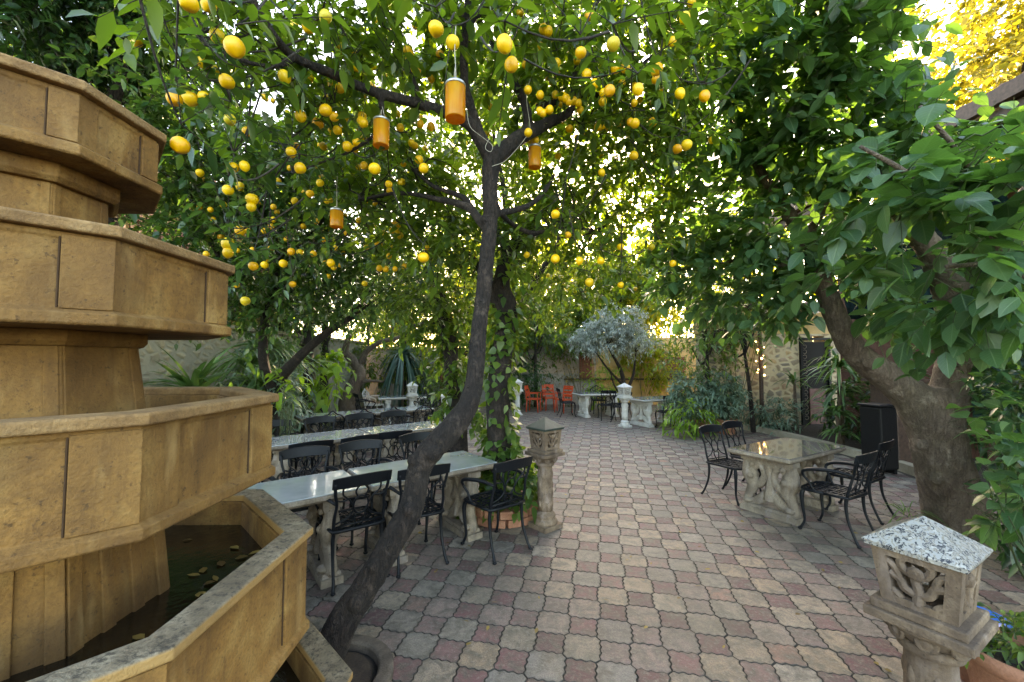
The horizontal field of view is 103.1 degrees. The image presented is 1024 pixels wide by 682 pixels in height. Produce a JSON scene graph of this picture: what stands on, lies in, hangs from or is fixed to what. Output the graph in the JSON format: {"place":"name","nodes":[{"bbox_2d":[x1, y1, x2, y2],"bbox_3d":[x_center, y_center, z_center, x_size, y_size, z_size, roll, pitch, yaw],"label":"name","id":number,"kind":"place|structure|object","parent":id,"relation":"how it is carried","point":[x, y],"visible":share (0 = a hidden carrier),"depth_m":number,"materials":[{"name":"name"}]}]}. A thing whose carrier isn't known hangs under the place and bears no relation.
{"place":"outdoors","nodes":[
{"label":"outdoors","id":0,"kind":"place"},
{"bbox_2d":[284,405,390,434],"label":"border soil","id":1,"kind":"structure","parent":0,"point":[375,407],"depth_m":10.78,"materials":[{"name":"brown soil"}]},
{"bbox_2d":[190,346,296,418],"bbox_3d":[-4.630,1.244,6.969,1.856,2.341,1.657,-2,-3,35],"label":"palm plant","id":2,"kind":"object","parent":1,"relation":"on","point":[226,364],"visible":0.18,"depth_m":6.89,"materials":[{"name":"green plant"}]},
{"bbox_2d":[209,332,316,432],"bbox_3d":[-4.626,0.983,7.558,1.898,2.362,1.713,2,-3,-41],"label":"palm plant","id":3,"kind":"object","parent":1,"relation":"on","point":[278,348],"visible":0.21,"depth_m":7.49,"materials":[{"name":"green plant"}]},
{"bbox_2d":[214,358,311,436],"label":"palm plant","id":4,"kind":"object","parent":1,"relation":"on","point":[256,372],"visible":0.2,"depth_m":6.41,"materials":[{"name":"green plant"}]},
{"bbox_2d":[228,182,395,433],"bbox_3d":[-4.547,-0.828,9.052,4.250,6.085,4.228,0,-3,0],"label":"background tree","id":5,"kind":"object","parent":1,"relation":"on","point":[307,339],"visible":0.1,"depth_m":9.15,"materials":[{"name":"green plant"}]},
{"bbox_2d":[294,229,379,423],"bbox_3d":[-5.258,-0.497,11.416,3.623,5.640,3.471,0,-3,0],"label":"background tree","id":6,"kind":"object","parent":1,"relation":"on","point":[326,341],"visible":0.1,"depth_m":11.45,"materials":[{"name":"green plant"}]},
{"bbox_2d":[319,288,428,426],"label":"gnarled tree","id":7,"kind":"object","parent":1,"relation":"on","point":[345,403],"visible":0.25,"depth_m":11.10,"materials":[{"name":"green plant"}]},
{"bbox_2d":[370,344,436,415],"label":"dracaena plant","id":8,"kind":"object","parent":1,"relation":"on","point":[397,362],"visible":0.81,"depth_m":13.12,"materials":[{"name":"green plant"}]},
{"bbox_2d":[0,0,1023,347],"label":"sky","id":9,"kind":"structure","parent":0,"point":[932,4],"materials":[{"name":"white"}]},
{"bbox_2d":[260,404,1023,681],"bbox_3d":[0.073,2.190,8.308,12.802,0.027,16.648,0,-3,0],"label":"paving","id":10,"kind":"structure","parent":0,"point":[607,530],"depth_m":3.27,"materials":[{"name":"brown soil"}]},
{"bbox_2d":[0,0,262,253],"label":"evergreen tree","id":11,"kind":"object","parent":10,"relation":"on","point":[39,25],"visible":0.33,"depth_m":4.01,"materials":[{"name":"green plant"}]},
{"bbox_2d":[0,52,352,681],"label":"tiered fountain","id":12,"kind":"object","parent":10,"relation":"on","point":[119,482],"visible":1,"depth_m":1.28,"materials":[{"name":"stone"}]},
{"bbox_2d":[132,539,259,638],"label":"floating leaves","id":13,"kind":"object","parent":12,"relation":"on","point":[203,570],"visible":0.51,"depth_m":1.67,"materials":[{"name":"green plant"}]},
{"bbox_2d":[118,170,297,330],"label":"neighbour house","id":14,"kind":"structure","parent":10,"relation":"on","point":[126,226],"depth_m":8.05,"materials":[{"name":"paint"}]},
{"bbox_2d":[139,325,366,428],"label":"garden wall","id":15,"kind":"structure","parent":10,"relation":"on","point":[187,356],"depth_m":7.28,"materials":[{"name":"stone"}]},
{"bbox_2d":[48,0,466,464],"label":"lemon tree","id":16,"kind":"object","parent":10,"relation":"on","point":[240,201],"visible":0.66,"depth_m":4.29,"materials":[{"name":"green plant"}]},
{"bbox_2d":[220,334,327,435],"bbox_3d":[-4.296,1.023,7.339,1.839,2.351,3.188,1,-3,-22],"label":"leafy shrub","id":17,"kind":"object","parent":10,"relation":"on","point":[295,411],"visible":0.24,"depth_m":7.21,"materials":[{"name":"green plant"}]},
{"bbox_2d":[263,365,312,435],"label":"leafy shrub","id":18,"kind":"object","parent":10,"relation":"on","point":[288,387],"visible":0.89,"depth_m":6.13,"materials":[{"name":"green plant"}]},
{"bbox_2d":[280,439,333,479],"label":"garden chair","id":19,"kind":"object","parent":10,"relation":"on","point":[330,443],"visible":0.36,"depth_m":4.58,"materials":[{"name":"black metal"}]},
{"bbox_2d":[247,470,367,589],"bbox_3d":[-1.937,1.582,3.251,1.320,0.738,0.700,2,-3,-38],"label":"stone table","id":20,"kind":"object","parent":10,"relation":"on","point":[311,491],"visible":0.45,"depth_m":3.30,"materials":[{"name":"white stone"}]},
{"bbox_2d":[276,445,339,549],"bbox_3d":[-1.993,1.531,3.969,0.571,0.898,0.601,2,-3,-35],"label":"garden chair","id":21,"kind":"object","parent":10,"relation":"on","point":[304,451],"visible":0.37,"depth_m":4.16,"materials":[{"name":"black metal"}]},
{"bbox_2d":[271,429,366,477],"bbox_3d":[-2.717,1.690,5.599,1.320,0.738,0.700,2,-3,-38],"label":"stone table","id":22,"kind":"object","parent":10,"relation":"on","point":[280,443],"visible":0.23,"depth_m":5.51,"materials":[{"name":"white stone"}]},
{"bbox_2d":[304,416,342,468],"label":"garden chair","id":23,"kind":"object","parent":10,"relation":"on","point":[316,419],"visible":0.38,"depth_m":6.44,"materials":[{"name":"black metal"}]},
{"bbox_2d":[298,348,356,430],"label":"leafy shrub","id":24,"kind":"object","parent":10,"relation":"on","point":[335,369],"visible":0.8,"depth_m":8.88,"materials":[{"name":"green plant"}]},
{"bbox_2d":[294,410,367,458],"bbox_3d":[-3.487,1.797,7.946,1.320,0.738,0.700,2,-3,-38],"label":"stone table","id":25,"kind":"object","parent":10,"relation":"on","point":[301,418],"visible":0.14,"depth_m":7.88,"materials":[{"name":"white stone"}]},
{"bbox_2d":[315,469,391,596],"bbox_3d":[-1.339,1.506,3.428,0.571,0.898,0.601,2,-3,-39],"label":"garden chair","id":26,"kind":"object","parent":10,"relation":"on","point":[358,480],"visible":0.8,"depth_m":3.29,"materials":[{"name":"black metal"}]},
{"bbox_2d":[329,434,378,509],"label":"garden chair","id":27,"kind":"object","parent":10,"relation":"on","point":[359,437],"visible":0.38,"depth_m":4.92,"materials":[{"name":"black metal"}]},
{"bbox_2d":[345,413,381,461],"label":"garden chair","id":28,"kind":"object","parent":10,"relation":"on","point":[354,416],"visible":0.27,"depth_m":6.83,"materials":[{"name":"black metal"}]},
{"bbox_2d":[338,439,393,545],"bbox_3d":[-1.539,1.546,4.298,0.571,0.898,0.601,2,-3,-35],"label":"garden chair","id":29,"kind":"object","parent":10,"relation":"on","point":[358,445],"visible":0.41,"depth_m":4.48,"materials":[{"name":"black metal"}]},
{"bbox_2d":[344,634,393,681],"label":"tree ring","id":30,"kind":"object","parent":10,"relation":"on","point":[368,658],"visible":0.43,"depth_m":2.39,"materials":[{"name":"stone"}]},
{"bbox_2d":[66,0,793,660],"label":"lemon tree","id":31,"kind":"object","parent":30,"relation":"on","point":[588,82],"visible":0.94,"depth_m":2.95,"materials":[{"name":"green plant"}]},
{"bbox_2d":[330,173,343,228],"bbox_3d":[-1.405,-1.133,3.266,0.103,0.442,0.103,1,-3,-19],"label":"hanging lamp","id":32,"kind":"object","parent":31,"relation":"hanging from","point":[336,217],"visible":0.99,"depth_m":3.22,"materials":[{"name":"glass"}]},
{"bbox_2d":[373,74,389,149],"bbox_3d":[-0.837,-1.482,2.612,0.103,0.475,0.103,2,-3,-41],"label":"hanging lamp","id":33,"kind":"object","parent":31,"relation":"hanging from","point":[381,127],"visible":0.95,"depth_m":2.57,"materials":[{"name":"glass"}]},
{"bbox_2d":[445,26,465,124],"bbox_3d":[-0.282,-1.341,2.031,0.103,0.481,0.103,0,-3,0],"label":"hanging lamp","id":34,"kind":"object","parent":31,"relation":"hanging from","point":[455,87],"visible":1,"depth_m":1.99,"materials":[{"name":"glass"}]},
{"bbox_2d":[528,110,540,169],"bbox_3d":[0.183,-1.635,3.289,0.103,0.474,0.103,-1,-3,24],"label":"hanging lamp","id":35,"kind":"object","parent":31,"relation":"hanging from","point":[534,156],"visible":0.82,"depth_m":3.24,"materials":[{"name":"glass"}]},
{"bbox_2d":[367,430,412,464],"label":"garden chair","id":36,"kind":"object","parent":10,"relation":"on","point":[391,435],"visible":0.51,"depth_m":5.18,"materials":[{"name":"black metal"}]},
{"bbox_2d":[345,252,443,406],"bbox_3d":[-4.151,-0.829,14.582,3.308,6.594,4.910,-1,-3,25],"label":"background tree","id":37,"kind":"object","parent":10,"relation":"on","point":[397,332],"visible":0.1,"depth_m":14.66,"materials":[{"name":"green plant"}]},
{"bbox_2d":[380,410,416,456],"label":"garden chair","id":38,"kind":"object","parent":10,"relation":"on","point":[392,413],"visible":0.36,"depth_m":7.19,"materials":[{"name":"black metal"}]},
{"bbox_2d":[358,421,440,457],"bbox_3d":[-1.654,1.728,6.429,1.320,0.738,0.700,2,-3,-38],"label":"stone table","id":39,"kind":"object","parent":10,"relation":"on","point":[426,426],"visible":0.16,"depth_m":6.28,"materials":[{"name":"white stone"}]},
{"bbox_2d":[364,405,434,443],"bbox_3d":[-2.424,1.835,8.776,1.320,0.738,0.700,2,-3,-38],"label":"stone table","id":40,"kind":"object","parent":10,"relation":"on","point":[407,409],"visible":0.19,"depth_m":8.73,"materials":[{"name":"white stone"}]},
{"bbox_2d":[358,253,448,347],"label":"background tree","id":41,"kind":"object","parent":10,"relation":"on","point":[365,337],"visible":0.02,"depth_m":17.52,"materials":[{"name":"green plant"}]},
{"bbox_2d":[380,463,450,578],"bbox_3d":[-0.874,1.517,3.674,0.571,0.898,0.601,2,-3,-32],"label":"garden chair","id":42,"kind":"object","parent":10,"relation":"on","point":[440,469],"visible":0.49,"depth_m":3.58,"materials":[{"name":"black metal"}]},
{"bbox_2d":[347,328,487,406],"bbox_3d":[-3.307,1.129,14.166,5.984,3.401,2.944,-1,-3,22],"label":"hedge shrub","id":43,"kind":"object","parent":10,"relation":"on","point":[373,377],"visible":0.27,"depth_m":14.24,"materials":[{"name":"green plant"}]},
{"bbox_2d":[399,432,440,524],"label":"garden chair","id":44,"kind":"object","parent":10,"relation":"on","point":[412,436],"visible":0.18,"depth_m":4.97,"materials":[{"name":"black metal"}]},
{"bbox_2d":[347,451,496,566],"bbox_3d":[-0.874,1.620,4.081,1.320,0.738,0.700,2,-3,-38],"label":"stone table","id":45,"kind":"object","parent":10,"relation":"on","point":[465,464],"visible":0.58,"depth_m":4.09,"materials":[{"name":"beige stone"}]},
{"bbox_2d":[366,348,489,404],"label":"garden wall","id":46,"kind":"structure","parent":10,"relation":"on","point":[372,388],"depth_m":16.09,"materials":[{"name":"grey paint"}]},
{"bbox_2d":[385,266,486,451],"bbox_3d":[-1.047,0.475,5.833,1.468,3.191,1.192,0,-3,0],"label":"vine clad tree","id":47,"kind":"object","parent":10,"relation":"on","point":[454,372],"visible":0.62,"depth_m":5.72,"materials":[{"name":"green plant"}]},
{"bbox_2d":[408,249,534,382],"bbox_3d":[-1.432,-0.240,12.983,3.694,5.273,4.378,2,-3,-37],"label":"background tree","id":48,"kind":"object","parent":10,"relation":"on","point":[464,285],"visible":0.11,"depth_m":12.56,"materials":[{"name":"green plant"}]},
{"bbox_2d":[295,1,677,308],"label":"citrus tree","id":49,"kind":"object","parent":10,"relation":"on","point":[502,177],"visible":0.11,"depth_m":7.14,"materials":[{"name":"green plant"}]},
{"bbox_2d":[460,456,532,564],"bbox_3d":[-0.138,1.527,3.898,0.571,0.898,0.601,2,-3,-41],"label":"garden chair","id":50,"kind":"object","parent":10,"relation":"on","point":[497,502],"visible":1,"depth_m":3.81,"materials":[{"name":"black metal"}]},
{"bbox_2d":[475,490,537,528],"bbox_3d":[-0.100,1.929,4.737,0.858,0.181,0.859,0,-3,0],"label":"brick planter","id":51,"kind":"object","parent":10,"relation":"on","point":[505,517],"visible":0.23,"depth_m":4.35,"materials":[{"name":"brick"}]},
{"bbox_2d":[359,129,606,498],"bbox_3d":[-0.259,-0.261,5.325,3.477,4.610,1.817,0,-3,0],"label":"dark tree","id":52,"kind":"object","parent":51,"relation":"in","point":[495,433],"visible":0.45,"depth_m":5.03,"materials":[{"name":"green plant"}]},
{"bbox_2d":[455,193,559,523],"bbox_3d":[-0.083,0.239,4.805,1.198,4.381,1.227,-2,-3,31],"label":"ivy vine","id":53,"kind":"object","parent":52,"relation":"attached to","point":[515,450],"visible":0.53,"depth_m":4.48,"materials":[{"name":"green plant"}]},
{"bbox_2d":[466,256,549,408],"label":"background tree","id":54,"kind":"object","parent":10,"relation":"on","point":[533,313],"visible":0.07,"depth_m":14.81,"materials":[{"name":"green plant"}]},
{"bbox_2d":[471,237,578,345],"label":"background tree","id":55,"kind":"object","parent":10,"relation":"on","point":[546,269],"visible":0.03,"depth_m":18.03,"materials":[{"name":"green plant"}]},
{"bbox_2d":[509,355,558,409],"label":"leafy shrub","id":56,"kind":"object","parent":10,"relation":"on","point":[534,380],"visible":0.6,"depth_m":14.89,"materials":[{"name":"green plant"}]},
{"bbox_2d":[512,279,575,406],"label":"background tree","id":57,"kind":"object","parent":10,"relation":"on","point":[535,353],"visible":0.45,"depth_m":15.47,"materials":[{"name":"green plant"}]},
{"bbox_2d":[525,417,564,533],"bbox_3d":[0.359,1.415,4.406,0.310,1.176,0.310,2,-3,-40],"label":"stone lantern","id":58,"kind":"object","parent":10,"relation":"on","point":[545,451],"visible":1,"depth_m":4.33,"materials":[{"name":"beige stone"}]},
{"bbox_2d":[527,317,605,399],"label":"climbing shrub","id":59,"kind":"object","parent":10,"relation":"on","point":[561,350],"visible":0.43,"depth_m":15.96,"materials":[{"name":"green plant"}]},
{"bbox_2d":[487,334,696,403],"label":"back wall","id":60,"kind":"structure","parent":10,"relation":"on","point":[636,389],"depth_m":16.40,"materials":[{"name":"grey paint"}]},
{"bbox_2d":[572,392,618,417],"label":"stone table","id":61,"kind":"object","parent":10,"relation":"on","point":[583,400],"visible":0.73,"depth_m":12.84,"materials":[{"name":"white stone"}]},
{"bbox_2d":[575,355,629,410],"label":"leafy shrub","id":62,"kind":"object","parent":10,"relation":"on","point":[601,382],"visible":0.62,"depth_m":14.49,"materials":[{"name":"green plant"}]},
{"bbox_2d":[545,249,682,336],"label":"background tree","id":63,"kind":"object","parent":10,"relation":"on","point":[580,318],"visible":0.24,"depth_m":18.21,"materials":[{"name":"green plant"}]},
{"bbox_2d":[566,299,664,391],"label":"silver leaved tree","id":64,"kind":"object","parent":10,"relation":"on","point":[622,338],"visible":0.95,"depth_m":13.99,"materials":[{"name":"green plant"}]},
{"bbox_2d":[616,383,632,427],"bbox_3d":[3.030,1.715,10.933,0.310,1.176,0.310,1,-3,-20],"label":"stone lantern","id":65,"kind":"object","parent":10,"relation":"on","point":[624,392],"visible":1,"depth_m":10.85,"materials":[{"name":"white stone"}]},
{"bbox_2d":[573,229,692,336],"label":"background tree","id":66,"kind":"object","parent":10,"relation":"on","point":[656,327],"visible":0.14,"depth_m":18.93,"materials":[{"name":"green plant"}]},
{"bbox_2d":[609,331,687,396],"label":"climbing shrub","id":67,"kind":"object","parent":10,"relation":"on","point":[649,370],"visible":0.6,"depth_m":15.84,"materials":[{"name":"green plant"}]},
{"bbox_2d":[585,189,716,335],"bbox_3d":[8.345,-3.685,26.873,10.150,13.427,9.236,0,-3,0],"label":"background tree","id":68,"kind":"object","parent":10,"relation":"on","point":[644,226],"depth_m":27.42,"materials":[{"name":"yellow plant"}]},
{"bbox_2d":[629,396,679,427],"bbox_3d":[4.000,1.954,11.372,1.500,0.738,0.850,1,-3,-24],"label":"stone table","id":69,"kind":"object","parent":10,"relation":"on","point":[638,403],"visible":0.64,"depth_m":11.14,"materials":[{"name":"white stone"}]},
{"bbox_2d":[657,397,728,440],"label":"leafy shrub","id":70,"kind":"object","parent":10,"relation":"on","point":[685,426],"visible":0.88,"depth_m":9.43,"materials":[{"name":"green plant"}]},
{"bbox_2d":[690,417,708,432],"bbox_3d":[4.689,2.096,10.114,0.530,0.340,0.530,0,-3,0],"label":"plant pot","id":71,"kind":"object","parent":10,"relation":"on","point":[701,423],"visible":0.24,"depth_m":9.91,"materials":[{"name":"ceramic"}]},
{"bbox_2d":[661,370,732,424],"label":"potted shrub","id":72,"kind":"object","parent":71,"relation":"in","point":[689,394],"visible":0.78,"depth_m":9.92,"materials":[{"name":"green plant"}]},
{"bbox_2d":[639,244,780,399],"bbox_3d":[4.854,-0.277,10.470,3.212,5.115,3.625,0,-3,0],"label":"tree","id":73,"kind":"object","parent":10,"relation":"on","point":[732,351],"visible":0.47,"depth_m":10.29,"materials":[{"name":"green plant"}]},
{"bbox_2d":[715,418,737,434],"bbox_3d":[5.217,2.077,9.915,0.530,0.360,0.530,0,-3,0],"label":"plant pot","id":74,"kind":"object","parent":10,"relation":"on","point":[720,421],"visible":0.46,"depth_m":9.75,"materials":[{"name":"ceramic"}]},
{"bbox_2d":[697,366,755,425],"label":"potted shrub","id":75,"kind":"object","parent":74,"relation":"in","point":[734,401],"visible":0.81,"depth_m":9.77,"materials":[{"name":"green plant"}]},
{"bbox_2d":[698,424,757,505],"bbox_3d":[2.838,1.594,5.355,0.483,0.898,0.601,1,-3,-28],"label":"garden chair","id":76,"kind":"object","parent":10,"relation":"on","point":[731,464],"visible":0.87,"depth_m":5.45,"materials":[{"name":"black metal"}]},
{"bbox_2d":[722,421,761,491],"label":"garden chair","id":77,"kind":"object","parent":10,"relation":"on","point":[730,424],"visible":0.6,"depth_m":5.88,"materials":[{"name":"black metal"}]},
{"bbox_2d":[705,259,792,432],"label":"tree","id":78,"kind":"object","parent":10,"relation":"on","point":[751,407],"visible":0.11,"depth_m":10.13,"materials":[{"name":"green plant"}]},
{"bbox_2d":[685,302,839,424],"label":"rubble wall","id":79,"kind":"structure","parent":10,"relation":"on","point":[784,358],"depth_m":10.98,"materials":[{"name":"stone"}]},
{"bbox_2d":[799,338,832,424],"bbox_3d":[8.160,1.106,10.910,0.800,2.390,0.142,0,-3,0],"label":"iron door","id":80,"kind":"structure","parent":79,"relation":"attached to","point":[808,351],"depth_m":10.93,"materials":[{"name":"black metal"}]},
{"bbox_2d":[803,342,828,423],"bbox_3d":[8.160,1.154,10.959,0.740,2.260,0.040,0,-3,0],"label":"door leaf","id":81,"kind":"structure","parent":80,"relation":"in","point":[814,350],"depth_m":10.96,"materials":[{"name":"black metal"}]},
{"bbox_2d":[727,437,845,525],"bbox_3d":[3.347,1.659,4.932,1.320,0.738,0.700,2,-3,-30],"label":"stone table","id":82,"kind":"object","parent":10,"relation":"on","point":[789,459],"visible":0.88,"depth_m":4.77,"materials":[{"name":"beige stone"}]},
{"bbox_2d":[626,0,1023,536],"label":"broad leaved tree","id":83,"kind":"object","parent":10,"relation":"on","point":[866,85],"visible":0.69,"depth_m":4.07,"materials":[{"name":"green plant"}]},
{"bbox_2d":[798,450,877,548],"bbox_3d":[3.374,1.541,4.193,0.571,0.898,0.601,2,-3,-30],"label":"garden chair","id":84,"kind":"object","parent":10,"relation":"on","point":[820,489],"visible":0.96,"depth_m":4.13,"materials":[{"name":"black metal"}]},
{"bbox_2d":[713,423,1000,500],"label":"bed kerb","id":85,"kind":"structure","parent":10,"relation":"on","point":[906,467],"depth_m":8.37,"materials":[{"name":"stone"}]},
{"bbox_2d":[824,439,895,524],"bbox_3d":[4.077,1.567,4.754,0.483,0.898,0.601,2,-3,-33],"label":"garden chair","id":86,"kind":"object","parent":10,"relation":"on","point":[882,447],"visible":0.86,"depth_m":4.64,"materials":[{"name":"black metal"}]},
{"bbox_2d":[857,402,898,473],"bbox_3d":[5.896,1.556,6.535,0.360,1.090,0.380,0,-3,-8],"label":"dark cabinet","id":87,"kind":"object","parent":10,"relation":"on","point":[878,423],"visible":0.72,"depth_m":6.40,"materials":[{"name":"black plastic"}]},
{"bbox_2d":[755,79,1023,380],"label":"leaved bush","id":88,"kind":"object","parent":10,"relation":"on","point":[949,188],"visible":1,"depth_m":2.31,"materials":[{"name":"green plant"}]},
{"bbox_2d":[761,71,1023,461],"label":"brick house","id":89,"kind":"structure","parent":10,"relation":"on","point":[1011,90],"depth_m":6.53,"materials":[{"name":"brown brick"}]},
{"bbox_2d":[842,195,1007,319],"bbox_3d":[7.445,-1.430,7.573,0.250,2.052,3.006,0,-3,0],"label":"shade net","id":90,"kind":"object","parent":89,"relation":"hanging from","point":[850,307],"visible":0.06,"depth_m":7.57,"materials":[{"name":"fabric"}]},
{"bbox_2d":[835,0,1023,283],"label":"background tree","id":91,"kind":"object","parent":10,"relation":"on","point":[1008,46],"visible":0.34,"depth_m":12.25,"materials":[{"name":"yellow plant"}]},
{"bbox_2d":[861,516,998,681],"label":"stone lantern","id":92,"kind":"object","parent":10,"relation":"on","point":[942,628],"visible":1,"depth_m":1.54,"materials":[{"name":"stone"}]},
{"bbox_2d":[946,387,1023,578],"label":"broad shrub","id":93,"kind":"object","parent":10,"relation":"on","point":[1009,447],"visible":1,"depth_m":2.69,"materials":[{"name":"green plant"}]},
{"bbox_2d":[951,345,1023,578],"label":"dark shrub","id":94,"kind":"object","parent":10,"relation":"on","point":[984,380],"visible":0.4,"depth_m":3.69,"materials":[{"name":"green plant"}]},
{"bbox_2d":[967,627,1023,681],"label":"plant pot","id":95,"kind":"object","parent":10,"relation":"on","point":[996,668],"visible":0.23,"depth_m":1.92,"materials":[{"name":"ceramic"}]},
{"bbox_2d":[964,602,1023,669],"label":"flowering plant","id":96,"kind":"object","parent":95,"relation":"in","point":[1016,624],"visible":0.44,"depth_m":1.97,"materials":[{"name":"green plant"}]},
{"bbox_2d":[679,412,1017,484],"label":"bed soil","id":97,"kind":"structure","parent":0,"point":[810,431],"depth_m":9.34,"materials":[{"name":"brown soil"}]},
{"bbox_2d":[758,330,764,426],"bbox_3d":[6.438,0.908,10.519,0.108,2.651,0.103,-1,-3,21],"label":"wooden post","id":98,"kind":"object","parent":97,"relation":"on","point":[761,390],"visible":0.68,"depth_m":10.49,"materials":[{"name":"brown wood"}]},
{"bbox_2d":[736,392,802,435],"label":"leafy shrub","id":99,"kind":"object","parent":97,"relation":"on","point":[780,411],"visible":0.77,"depth_m":10.06,"materials":[{"name":"green plant"}]},
{"bbox_2d":[773,370,822,428],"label":"spiky plant","id":100,"kind":"object","parent":97,"relation":"on","point":[791,377],"visible":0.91,"depth_m":10.32,"materials":[{"name":"green plant"}]},
{"bbox_2d":[790,349,870,444],"bbox_3d":[6.623,1.129,8.243,1.650,1.966,1.771,-2,-4,44],"label":"spiky plant","id":101,"kind":"object","parent":97,"relation":"on","point":[840,411],"visible":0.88,"depth_m":8.15,"materials":[{"name":"green plant"}]},
{"bbox_2d":[861,378,929,462],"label":"wall","id":102,"kind":"structure","parent":97,"relation":"on","point":[878,396],"depth_m":6.84,"materials":[{"name":"grey wood"}]},
{"bbox_2d":[811,370,990,451],"bbox_3d":[7.525,1.594,8.198,1.796,2.072,2.890,0,-3,0],"label":"leafy shrub","id":103,"kind":"object","parent":97,"relation":"on","point":[848,420],"visible":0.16,"depth_m":8.82,"materials":[{"name":"green plant"}]},
{"bbox_3d":[-4.364,1.630,5.531,1.100,0.850,0.600,0,-3,0],"label":"stone planter box","id":104,"kind":"object","parent":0,"visible":0},
{"bbox_2d":[143,346,274,406],"bbox_3d":[-4.430,0.652,5.663,1.883,1.196,1.456,-1,-3,17],"label":"strap plant","id":105,"kind":"object","parent":104,"relation":"in","point":[199,378],"visible":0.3,"depth_m":5.49,"materials":[{"name":"green plant"}]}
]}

